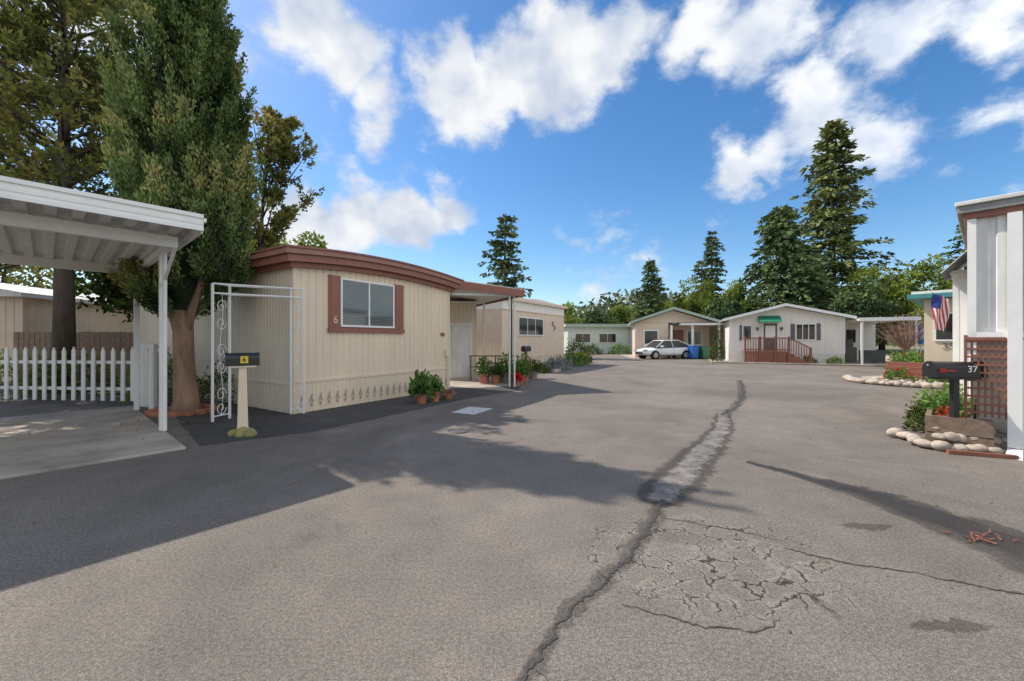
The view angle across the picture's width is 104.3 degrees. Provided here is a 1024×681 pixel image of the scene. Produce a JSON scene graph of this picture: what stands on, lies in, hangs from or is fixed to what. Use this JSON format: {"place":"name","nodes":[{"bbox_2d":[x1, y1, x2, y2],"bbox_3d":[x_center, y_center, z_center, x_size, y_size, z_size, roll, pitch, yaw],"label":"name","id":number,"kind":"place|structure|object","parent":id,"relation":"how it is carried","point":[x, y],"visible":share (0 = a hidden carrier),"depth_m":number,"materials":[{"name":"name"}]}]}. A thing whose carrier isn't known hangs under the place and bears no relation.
{"place":"outdoors","nodes":[
{"label":"outdoors","id":0,"kind":"place"},
{"bbox_2d":[0,406,185,479],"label":"driveway slab pavement","id":1,"kind":"structure","parent":0,"point":[58,442],"depth_m":5.78,"materials":[{"name":"concrete"}]},
{"bbox_2d":[0,175,206,430],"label":"carport","id":2,"kind":"object","parent":1,"relation":"on","point":[46,225],"visible":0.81,"depth_m":5.55,"materials":[{"name":"white metal"}]},
{"bbox_2d":[450,370,513,387],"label":"carport slab pavement","id":3,"kind":"structure","parent":0,"point":[465,383],"depth_m":13.20,"materials":[{"name":"concrete"}]},
{"bbox_2d":[450,301,477,379],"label":"storage shed","id":4,"kind":"structure","parent":3,"relation":"on","point":[463,330],"depth_m":14.71,"materials":[{"name":"beige"}]},
{"bbox_2d":[451,325,469,377],"bbox_3d":[-1.902,0.430,14.697,0.670,1.940,0.025,0,0,-10],"label":"door","id":5,"kind":"structure","parent":4,"relation":"in","point":[460,334],"depth_m":14.68,"materials":[{"name":"white metal"}]},
{"bbox_2d":[474,355,493,383],"bbox_3d":[-0.941,1.004,13.609,0.771,0.991,0.808,0,0,0],"label":"potted plant","id":6,"kind":"object","parent":3,"relation":"on","point":[482,371],"visible":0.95,"depth_m":13.48,"materials":[{"name":"green plant"}]},
{"bbox_2d":[450,281,523,386],"bbox_3d":[-2.526,-0.165,15.434,2.884,3.330,7.709,0,0,-25],"label":"carport","id":7,"kind":"object","parent":3,"relation":"on","point":[482,294],"visible":0.59,"depth_m":12.55,"materials":[{"name":"white metal"}]},
{"bbox_2d":[0,352,1023,680],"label":"asphalt road","id":8,"kind":"structure","parent":0,"point":[506,552],"depth_m":2.90,"materials":[{"name":"asphalt"}]},
{"bbox_2d":[0,297,22,381],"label":"siding","id":9,"kind":"object","parent":8,"relation":"on","point":[11,315],"visible":0.5,"depth_m":14.19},
{"bbox_2d":[0,347,50,395],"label":"bush","id":10,"kind":"object","parent":8,"relation":"on","point":[20,381],"visible":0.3,"depth_m":10.72,"materials":[{"name":"green plant"}]},
{"bbox_2d":[12,349,128,399],"bbox_3d":[-11.605,0.926,10.537,2.171,1.340,2.211,0,0,0],"label":"bush","id":11,"kind":"object","parent":8,"relation":"on","point":[78,368],"visible":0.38,"depth_m":10.48,"materials":[{"name":"green plant"}]},
{"bbox_2d":[13,331,139,390],"bbox_3d":[-10.800,0.615,12.290,7.600,1.770,1.580,0,0,0],"label":"wooden fence","id":12,"kind":"object","parent":8,"relation":"on","point":[98,341],"visible":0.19,"depth_m":13.00,"materials":[{"name":"brown wood"}]},
{"bbox_2d":[0,343,157,408],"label":"picket fence","id":13,"kind":"object","parent":8,"relation":"on","point":[148,387],"visible":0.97,"depth_m":9.01,"materials":[{"name":"white paint"}]},
{"bbox_2d":[23,298,139,331],"bbox_3d":[-18.301,0.000,18.680,0.026,3.000,9.000,0,0,-10],"label":"siding","id":14,"kind":"object","parent":8,"relation":"on","point":[37,315],"visible":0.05,"depth_m":16.58,"materials":[{"name":"metal"}]},
{"bbox_2d":[0,283,112,305],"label":"roof","id":15,"kind":"structure","parent":14,"relation":"on","point":[12,290],"depth_m":15.00,"materials":[{"name":"white metal"}]},
{"bbox_2d":[117,346,172,402],"bbox_3d":[-8.940,0.844,10.152,1.587,1.497,1.662,0,0,-30],"label":"bush","id":16,"kind":"object","parent":8,"relation":"on","point":[168,377],"visible":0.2,"depth_m":9.98,"materials":[{"name":"green plant"}]},
{"bbox_2d":[224,352,259,428],"bbox_3d":[-4.242,0.853,6.257,0.462,1.294,0.197,0,0,-35],"label":"mailbox","id":17,"kind":"object","parent":8,"relation":"on","point":[241,361],"visible":0.95,"depth_m":6.21,"materials":[{"name":"wood"}]},
{"bbox_2d":[139,267,449,413],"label":"corner trim","id":18,"kind":"structure","parent":8,"relation":"on","point":[294,381],"depth_m":8.24,"materials":[{"name":"beige"}]},
{"bbox_2d":[140,268,291,382],"bbox_3d":[-8.041,-0.320,10.271,8.600,2.440,0.019,0,0,32],"label":"side siding","id":19,"kind":"object","parent":18,"relation":"attached to","point":[261,325],"visible":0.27,"depth_m":8.89,"materials":[{"name":"metal"}]},
{"bbox_2d":[167,375,289,412],"bbox_3d":[-8.048,1.210,10.260,8.600,0.580,0.010,0,0,32],"label":"side skirting","id":20,"kind":"object","parent":18,"relation":"attached to","point":[270,396],"visible":0.38,"depth_m":8.63,"materials":[{"name":"beige"}]},
{"bbox_2d":[230,262,454,291],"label":"fascia","id":21,"kind":"structure","parent":18,"relation":"on","point":[287,265],"depth_m":8.93,"materials":[{"name":"brown paint"}]},
{"bbox_2d":[231,253,458,289],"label":"roof","id":22,"kind":"structure","parent":21,"relation":"on","point":[279,259],"depth_m":8.73,"materials":[{"name":"brown paint"}]},
{"bbox_2d":[125,244,463,281],"bbox_3d":[-6.775,-1.867,12.256,9.200,0.187,5.380,0,0,32],"label":"roof gravel stop","id":23,"kind":"object","parent":22,"relation":"attached to","point":[287,245],"visible":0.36,"depth_m":8.58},
{"bbox_2d":[232,247,461,283],"bbox_3d":[-6.780,-1.792,12.258,9.150,0.255,5.320,0,0,32],"label":"roof top lip","id":24,"kind":"object","parent":22,"relation":"attached to","point":[275,252],"visible":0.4,"depth_m":8.63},
{"bbox_2d":[296,268,447,380],"bbox_3d":[-3.152,-0.390,10.009,0.017,2.460,4.720,0,0,32],"label":"front siding","id":25,"kind":"object","parent":18,"relation":"attached to","point":[421,343],"visible":0.67,"depth_m":9.54,"materials":[{"name":"metal"}]},
{"bbox_2d":[327,274,404,332],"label":"shutters and sill","id":26,"kind":"object","parent":25,"relation":"attached to","point":[334,295],"visible":1,"depth_m":8.85,"materials":[{"name":"brown paint"}]},
{"bbox_2d":[341,277,394,327],"bbox_3d":[-3.416,-0.835,9.514,0.060,1.100,1.530,0,0,32],"label":"window frame","id":27,"kind":"object","parent":25,"relation":"attached to","point":[393,304],"visible":1,"depth_m":9.51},
{"bbox_2d":[343,280,391,325],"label":"window blinds","id":28,"kind":"object","parent":27,"relation":"attached to","point":[375,314],"depth_m":9.43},
{"bbox_2d":[296,369,447,413],"bbox_3d":[-3.140,1.190,10.002,0.010,0.620,4.720,0,0,32],"label":"front skirting","id":29,"kind":"object","parent":18,"relation":"attached to","point":[325,388],"visible":0.77,"depth_m":9.19,"materials":[{"name":"beige"}]},
{"bbox_2d":[167,385,520,445],"bbox_3d":[-2.836,1.496,9.467,9.230,0.001,5.080,0,0,-31],"label":"asphalt patch","id":30,"kind":"object","parent":8,"relation":"on","point":[280,423],"visible":0.66,"depth_m":7.63,"materials":[{"name":"asphalt"}]},
{"bbox_2d":[145,404,219,417],"bbox_3d":[-6.750,1.447,8.200,1.180,0.106,1.100,0,0,0],"label":"brick edging","id":31,"kind":"object","parent":30,"relation":"on","point":[154,412],"visible":0.66,"depth_m":7.83,"materials":[{"name":"brick"}]},
{"bbox_2d":[211,283,304,421],"bbox_3d":[-4.802,0.228,7.600,1.498,2.485,0.264,0,0,-34],"label":"garden archway","id":32,"kind":"object","parent":30,"relation":"on","point":[229,294],"visible":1,"depth_m":7.41,"materials":[{"name":"white paint"}]},
{"bbox_2d":[407,367,437,403],"bbox_3d":[-2.108,1.069,9.333,0.753,0.863,0.699,0,0,0],"label":"potted plant","id":33,"kind":"object","parent":30,"relation":"on","point":[420,388],"visible":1,"depth_m":9.24,"materials":[{"name":"green plant"}]},
{"bbox_2d":[477,309,501,368],"bbox_3d":[-4.291,0.025,21.127,9.000,2.950,0.020,0,0,32],"label":"side siding","id":34,"kind":"object","parent":8,"relation":"on","point":[493,331],"visible":0.08,"depth_m":19.10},
{"bbox_2d":[503,354,563,366],"bbox_3d":[1.383,1.200,21.719,0.010,0.600,7.000,0,0,32],"label":"front skirting","id":35,"kind":"object","parent":8,"relation":"on","point":[542,358],"visible":0.37,"depth_m":22.14,"materials":[{"name":"beige"}]},
{"bbox_2d":[502,309,563,357],"bbox_3d":[1.368,-0.275,21.728,0.019,2.350,7.000,0,0,32],"label":"front siding","id":36,"kind":"object","parent":35,"relation":"on","point":[550,341],"visible":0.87,"depth_m":21.75,"materials":[{"name":"metal"}]},
{"bbox_2d":[502,298,567,357],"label":"trim","id":37,"kind":"structure","parent":35,"relation":"on","point":[536,302],"depth_m":21.62,"materials":[{"name":"beige"}]},
{"bbox_2d":[502,300,563,315],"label":"front upper siding","id":38,"kind":"object","parent":37,"relation":"attached to","point":[525,306],"visible":0.86,"depth_m":21.35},
{"bbox_2d":[520,499,666,680],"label":"road crack","id":39,"kind":"object","parent":8,"relation":"on","point":[533,661],"visible":1,"depth_m":2.39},
{"bbox_2d":[568,327,627,353],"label":"siding","id":40,"kind":"object","parent":8,"relation":"on","point":[621,335],"visible":0.45,"depth_m":42.38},
{"bbox_2d":[711,361,884,366],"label":"concrete kerb","id":41,"kind":"structure","parent":8,"relation":"on","point":[800,364],"depth_m":23.37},
{"bbox_2d":[901,394,934,431],"bbox_3d":[6.840,1.213,6.488,0.723,0.680,0.743,0,0,-42],"label":"planter plant","id":42,"kind":"object","parent":8,"relation":"on","point":[909,423],"visible":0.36,"depth_m":6.55,"materials":[{"name":"green plant"}]},
{"bbox_2d":[924,298,952,378],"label":"walls","id":43,"kind":"structure","parent":8,"relation":"on","point":[934,350],"depth_m":14.24,"materials":[{"name":"beige paint"}]},
{"bbox_2d":[931,291,949,331],"bbox_3d":[13.726,-0.848,12.765,1.778,1.297,0.396,0,0,-43],"label":"flag","id":44,"kind":"object","parent":43,"relation":"attached to","point":[940,308],"visible":1,"depth_m":12.30,"materials":[{"name":"multicoloured fabric"}]},
{"bbox_2d":[922,361,987,417],"bbox_3d":[6.011,0.898,5.417,0.642,1.204,0.207,0,0,6],"label":"mailbox","id":45,"kind":"object","parent":8,"relation":"on","point":[954,373],"visible":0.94,"depth_m":5.36,"materials":[{"name":"black metal"}]},
{"bbox_2d":[886,427,1023,454],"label":"stone border","id":46,"kind":"object","parent":8,"relation":"on","point":[920,441],"visible":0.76,"depth_m":5.32,"materials":[{"name":"stone"}]},
{"bbox_2d":[925,409,993,452],"bbox_3d":[6.432,1.280,5.746,1.170,0.440,0.620,0,0,-42],"label":"raised planter","id":47,"kind":"object","parent":8,"relation":"on","point":[974,427],"visible":0.66,"depth_m":5.34,"materials":[{"name":"brown wood"}]},
{"bbox_2d":[922,390,976,417],"bbox_3d":[6.453,0.978,5.855,0.582,0.519,0.610,0,0,0],"label":"planter plant","id":48,"kind":"object","parent":47,"relation":"in","point":[934,405],"visible":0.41,"depth_m":5.86,"materials":[{"name":"green plant"}]},
{"bbox_2d":[971,342,976,418],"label":"side siding","id":49,"kind":"object","parent":8,"relation":"on","point":[974,383],"depth_m":6.15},
{"bbox_2d":[957,196,1023,249],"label":"roof metal","id":50,"kind":"object","parent":49,"relation":"on","point":[993,205],"visible":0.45,"depth_m":5.25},
{"bbox_2d":[955,191,1023,250],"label":"roof cap","id":51,"kind":"object","parent":50,"relation":"attached to","point":[991,199],"visible":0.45,"depth_m":5.20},
{"bbox_2d":[963,205,1023,238],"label":"roof board","id":52,"kind":"object","parent":50,"relation":"attached to","point":[990,213],"visible":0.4,"depth_m":5.24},
{"bbox_2d":[967,219,1023,353],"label":"sill trim","id":53,"kind":"structure","parent":49,"relation":"attached to","point":[971,278],"depth_m":5.36,"materials":[{"name":"white paint"}]},
{"bbox_2d":[976,212,1023,331],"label":"front siding","id":54,"kind":"object","parent":53,"relation":"attached to","point":[991,274],"visible":0.65,"depth_m":5.27,"materials":[{"name":"white metal"}]},
{"bbox_2d":[946,449,1018,458],"bbox_3d":[6.023,1.474,5.111,0.650,0.045,0.060,0,0,22],"label":"border timber","id":55,"kind":"object","parent":8,"relation":"on","point":[985,454],"visible":1,"depth_m":5.09,"materials":[{"name":"brown wood"}]},
{"bbox_2d":[977,338,1023,448],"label":"front lower wall","id":56,"kind":"structure","parent":8,"relation":"on","point":[1001,422],"depth_m":5.39,"materials":[{"name":"white"}]},
{"bbox_2d":[964,335,1006,418],"bbox_3d":[6.261,0.570,5.270,0.045,1.260,0.372,0,0,-40],"label":"lattice screen","id":57,"kind":"object","parent":56,"relation":"attached to","point":[978,340],"visible":0.94,"depth_m":5.26,"materials":[{"name":"brown wood"}]},
{"bbox_2d":[1005,211,1023,460],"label":"post","id":58,"kind":"object","parent":8,"relation":"on","point":[1015,392],"visible":0.97,"depth_m":5.05,"materials":[{"name":"white paint"}]},
{"bbox_2d":[0,0,1023,313],"label":"sky","id":59,"kind":"structure","parent":0,"point":[617,135],"materials":[{"name":"blue"}]},
{"bbox_2d":[519,318,542,334],"bbox_3d":[1.020,-0.675,21.121,0.016,0.850,2.600,0,0,32],"label":"window","id":60,"kind":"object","parent":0,"point":[531,326],"depth_m":21.04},
{"bbox_2d":[619,354,706,358],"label":"driveway pavement","id":61,"kind":"structure","parent":0,"point":[629,355],"depth_m":31.32,"materials":[{"name":"concrete"}]},
{"bbox_2d":[632,324,634,356],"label":"wall","id":62,"kind":"structure","parent":61,"relation":"on","point":[633,339],"depth_m":36.54,"materials":[{"name":"beige"}]},
{"bbox_2d":[635,323,668,357],"bbox_3d":[11.458,0.075,32.673,2.600,2.850,0.022,0,0,15],"label":"front siding","id":63,"kind":"object","parent":62,"relation":"attached to","point":[662,328],"visible":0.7,"depth_m":32.73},
{"bbox_2d":[637,311,710,322],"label":"gable wall","id":64,"kind":"structure","parent":62,"relation":"on","point":[673,317],"depth_m":32.28,"materials":[{"name":"beige"}]},
{"bbox_2d":[634,340,689,358],"bbox_3d":[11.895,0.783,31.199,4.450,1.506,2.040,0,0,-16],"label":"parked car","id":65,"kind":"object","parent":61,"relation":"on","point":[655,349],"visible":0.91,"depth_m":30.52,"materials":[{"name":"white paint"}]},
{"bbox_2d":[582,307,923,345],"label":"hill terrain","id":66,"kind":"structure","parent":0,"point":[876,341],"depth_m":99.71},
{"bbox_2d":[565,288,911,325],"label":"distant woodland","id":67,"kind":"object","parent":66,"relation":"on","point":[629,300],"visible":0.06,"depth_m":126.45,"materials":[{"name":"green plant"}]},
{"bbox_2d":[629,346,923,355],"bbox_3d":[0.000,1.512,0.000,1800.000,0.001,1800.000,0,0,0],"label":"ground","id":68,"kind":"structure","parent":0,"point":[893,349],"depth_m":60.07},
{"bbox_2d":[0,263,93,293],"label":"olive tree","id":69,"kind":"object","parent":68,"relation":"on","point":[10,278],"visible":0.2,"depth_m":20.45,"materials":[{"name":"green plant"}]},
{"bbox_2d":[0,0,101,271],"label":"cedar tree","id":70,"kind":"object","parent":68,"relation":"on","point":[52,133],"visible":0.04,"depth_m":12.90,"materials":[{"name":"green plant"}]},
{"bbox_2d":[0,0,153,393],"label":"cedar tree","id":71,"kind":"object","parent":68,"relation":"on","point":[23,33],"visible":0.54,"depth_m":10.77,"materials":[{"name":"green plant"}]},
{"bbox_2d":[75,270,139,326],"bbox_3d":[-12.837,-1.263,14.079,6.245,5.754,4.476,0,0,43],"label":"shade tree","id":72,"kind":"object","parent":68,"relation":"on","point":[104,287],"visible":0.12,"depth_m":13.88,"materials":[{"name":"green plant"}]},
{"bbox_2d":[90,0,266,411],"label":"cypress tree","id":73,"kind":"object","parent":68,"relation":"on","point":[179,127],"visible":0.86,"depth_m":7.74,"materials":[{"name":"green plant"}]},
{"bbox_2d":[167,360,235,405],"bbox_3d":[-7.014,1.025,9.602,2.214,1.087,2.068,0,0,0],"label":"shrub","id":74,"kind":"object","parent":68,"relation":"on","point":[206,387],"visible":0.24,"depth_m":9.21,"materials":[{"name":"green plant"}]},
{"bbox_2d":[247,104,324,249],"bbox_3d":[-5.981,-2.261,10.395,1.773,7.735,2.373,0,0,25],"label":"cedar tree","id":75,"kind":"object","parent":68,"relation":"on","point":[280,146],"visible":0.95,"depth_m":10.29,"materials":[{"name":"green plant"}]},
{"bbox_2d":[245,228,327,251],"bbox_3d":[-12.357,-2.223,22.043,5.587,7.669,5.649,0,0,-30],"label":"olive tree","id":76,"kind":"object","parent":68,"relation":"on","point":[314,239],"visible":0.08,"depth_m":21.14,"materials":[{"name":"green plant"}]},
{"bbox_2d":[477,214,533,297],"bbox_3d":[-0.562,-4.588,33.934,5.953,12.376,5.659,0,0,0],"label":"pine tree","id":77,"kind":"object","parent":68,"relation":"on","point":[506,267],"visible":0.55,"depth_m":33.80,"materials":[{"name":"green plant"}]},
{"bbox_2d":[577,310,619,323],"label":"background tree","id":78,"kind":"object","parent":68,"relation":"on","point":[595,317],"visible":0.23,"depth_m":60.49,"materials":[{"name":"green plant"}]},
{"bbox_2d":[603,305,634,323],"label":"background tree","id":79,"kind":"object","parent":68,"relation":"on","point":[619,314],"visible":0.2,"depth_m":61.56,"materials":[{"name":"green plant"}]},
{"bbox_2d":[628,258,669,323],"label":"redwood tree","id":80,"kind":"object","parent":68,"relation":"on","point":[651,298],"visible":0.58,"depth_m":59.55,"materials":[{"name":"green plant"}]},
{"bbox_2d":[673,277,716,323],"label":"background tree","id":81,"kind":"object","parent":68,"relation":"on","point":[689,304],"visible":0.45,"depth_m":57.14,"materials":[{"name":"green plant"}]},
{"bbox_2d":[685,260,717,315],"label":"redwood tree","id":82,"kind":"object","parent":68,"relation":"on","point":[701,273],"visible":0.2,"depth_m":61.88,"materials":[{"name":"green plant"}]},
{"bbox_2d":[694,230,729,304],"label":"redwood tree","id":83,"kind":"object","parent":68,"relation":"on","point":[708,252],"visible":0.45,"depth_m":64.37,"materials":[{"name":"green plant"}]},
{"bbox_2d":[703,298,745,319],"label":"background tree","id":84,"kind":"object","parent":68,"relation":"on","point":[718,312],"visible":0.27,"depth_m":45.22,"materials":[{"name":"green plant"}]},
{"bbox_2d":[712,278,763,313],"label":"background tree","id":85,"kind":"object","parent":68,"relation":"on","point":[732,292],"visible":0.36,"depth_m":55.04,"materials":[{"name":"green plant"}]},
{"bbox_2d":[730,204,844,312],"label":"deodar cedar tree","id":86,"kind":"object","parent":68,"relation":"on","point":[779,228],"visible":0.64,"depth_m":49.18,"materials":[{"name":"green plant"}]},
{"bbox_2d":[761,118,915,344],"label":"redwood tree","id":87,"kind":"object","parent":68,"relation":"on","point":[828,216],"visible":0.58,"depth_m":58.75,"materials":[{"name":"green plant"}]},
{"bbox_2d":[827,276,900,334],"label":"background tree","id":88,"kind":"object","parent":68,"relation":"on","point":[854,302],"visible":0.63,"depth_m":41.28,"materials":[{"name":"green plant"}]},
{"bbox_2d":[823,266,912,346],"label":"background tree","id":89,"kind":"object","parent":68,"relation":"on","point":[893,293],"visible":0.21,"depth_m":45.72,"materials":[{"name":"green plant"}]},
{"bbox_2d":[849,264,921,349],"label":"background tree","id":90,"kind":"object","parent":68,"relation":"on","point":[891,282],"visible":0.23,"depth_m":48.05,"materials":[{"name":"green plant"}]},
{"bbox_2d":[894,254,952,313],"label":"background tree","id":91,"kind":"object","parent":68,"relation":"on","point":[919,274],"visible":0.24,"depth_m":47.26,"materials":[{"name":"green plant"}]},
{"bbox_2d":[937,224,966,269],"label":"redwood tree","id":92,"kind":"object","parent":68,"relation":"on","point":[951,260],"visible":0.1,"depth_m":50.68,"materials":[{"name":"green plant"}]},
{"bbox_2d":[707,356,886,364],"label":"driveway pavement","id":93,"kind":"structure","parent":0,"point":[725,360],"depth_m":24.77,"materials":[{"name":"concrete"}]},
{"bbox_2d":[721,320,729,361],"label":"wall","id":94,"kind":"structure","parent":93,"relation":"on","point":[725,333],"depth_m":29.96,"materials":[{"name":"white"}]},
{"bbox_2d":[718,303,851,322],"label":"roof","id":95,"kind":"structure","parent":94,"relation":"on","point":[721,321],"depth_m":25.37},
{"bbox_2d":[723,303,856,320],"bbox_3d":[17.316,-1.754,25.154,7.060,1.068,0.057,0,0,24],"label":"roof barge","id":96,"kind":"object","parent":95,"relation":"attached to","point":[796,306],"visible":1,"depth_m":24.99,"materials":[{"name":"white paint"}]},
{"bbox_2d":[734,307,839,318],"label":"gable wall","id":97,"kind":"structure","parent":94,"relation":"on","point":[785,312],"depth_m":25.55,"materials":[{"name":"white"}]},
{"bbox_2d":[742,337,811,362],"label":"deck and stairs","id":98,"kind":"structure","parent":93,"relation":"on","point":[784,357],"depth_m":24.54,"materials":[{"name":"brown wood"}]},
{"bbox_2d":[730,353,844,363],"bbox_3d":[17.530,1.200,25.636,6.200,0.600,0.012,0,0,24],"label":"skirting","id":99,"kind":"object","parent":93,"relation":"on","point":[739,357],"visible":0.41,"depth_m":25.15,"materials":[{"name":"white"}]},
{"bbox_2d":[731,317,842,352],"bbox_3d":[17.536,-0.235,25.647,6.200,2.230,0.018,0,0,24],"label":"front siding","id":100,"kind":"object","parent":99,"relation":"on","point":[831,341],"visible":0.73,"depth_m":25.25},
{"bbox_2d":[845,324,875,360],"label":"carport back wall","id":101,"kind":"structure","parent":93,"relation":"on","point":[869,342],"depth_m":27.82,"materials":[{"name":"white"}]},
{"bbox_2d":[871,307,923,354],"bbox_3d":[22.532,-0.252,22.867,3.510,3.503,2.759,0,0,-39],"label":"budding tree","id":102,"kind":"object","parent":93,"relation":"on","point":[904,340],"visible":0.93,"depth_m":22.70,"materials":[{"name":"brown plant"}]},
{"bbox_2d":[845,339,885,362],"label":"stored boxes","id":103,"kind":"object","parent":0,"point":[874,356],"visible":0.62,"depth_m":25.73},
{"bbox_2d":[861,376,910,386],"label":"garden bed ground","id":104,"kind":"structure","parent":0,"point":[865,377],"depth_m":16.03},
{"bbox_2d":[842,375,948,388],"bbox_3d":[13.715,1.424,12.715,4.969,0.260,2.405,0,0,42],"label":"garden stone border","id":105,"kind":"object","parent":104,"relation":"on","point":[851,378],"visible":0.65,"depth_m":12.75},
{"bbox_2d":[881,365,920,381],"bbox_3d":[13.422,1.228,13.760,0.981,0.717,1.005,0,0,-44],"label":"garden shrub","id":106,"kind":"object","parent":104,"relation":"on","point":[892,374],"visible":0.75,"depth_m":13.70,"materials":[{"name":"green plant"}]},
{"bbox_2d":[884,362,923,379],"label":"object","id":107,"kind":"structure","parent":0,"point":[914,368],"depth_m":14.79,"materials":[{"name":"brick"}]},
{"bbox_2d":[953,273,970,398],"bbox_3d":[8.130,0.150,7.178,0.012,2.700,0.250,0,0,-40],"label":"annex siding","id":108,"kind":"object","parent":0,"point":[959,306],"visible":0.38,"depth_m":7.20,"materials":[{"name":"metal"}]},
{"bbox_2d":[949,269,966,280],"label":"annex roof","id":109,"kind":"structure","parent":108,"relation":"on","point":[957,271],"depth_m":7.20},
{"bbox_2d":[941,250,966,281],"bbox_3d":[7.992,-1.324,7.147,1.562,0.408,0.339,0,0,-40],"label":"roof fascia","id":110,"kind":"object","parent":109,"relation":"attached to","point":[959,262],"depth_m":7.04,"materials":[{"name":"white metal"}]},
{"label":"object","id":111,"kind":"object","parent":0,"visible":0},
{"bbox_2d":[669,323,708,356],"bbox_3d":[14.722,0.075,33.455,3.300,2.850,0.022,0,0,15],"label":"front siding recess","id":112,"kind":"object","parent":111,"relation":"attached to","point":[705,335],"visible":0.31,"depth_m":33.24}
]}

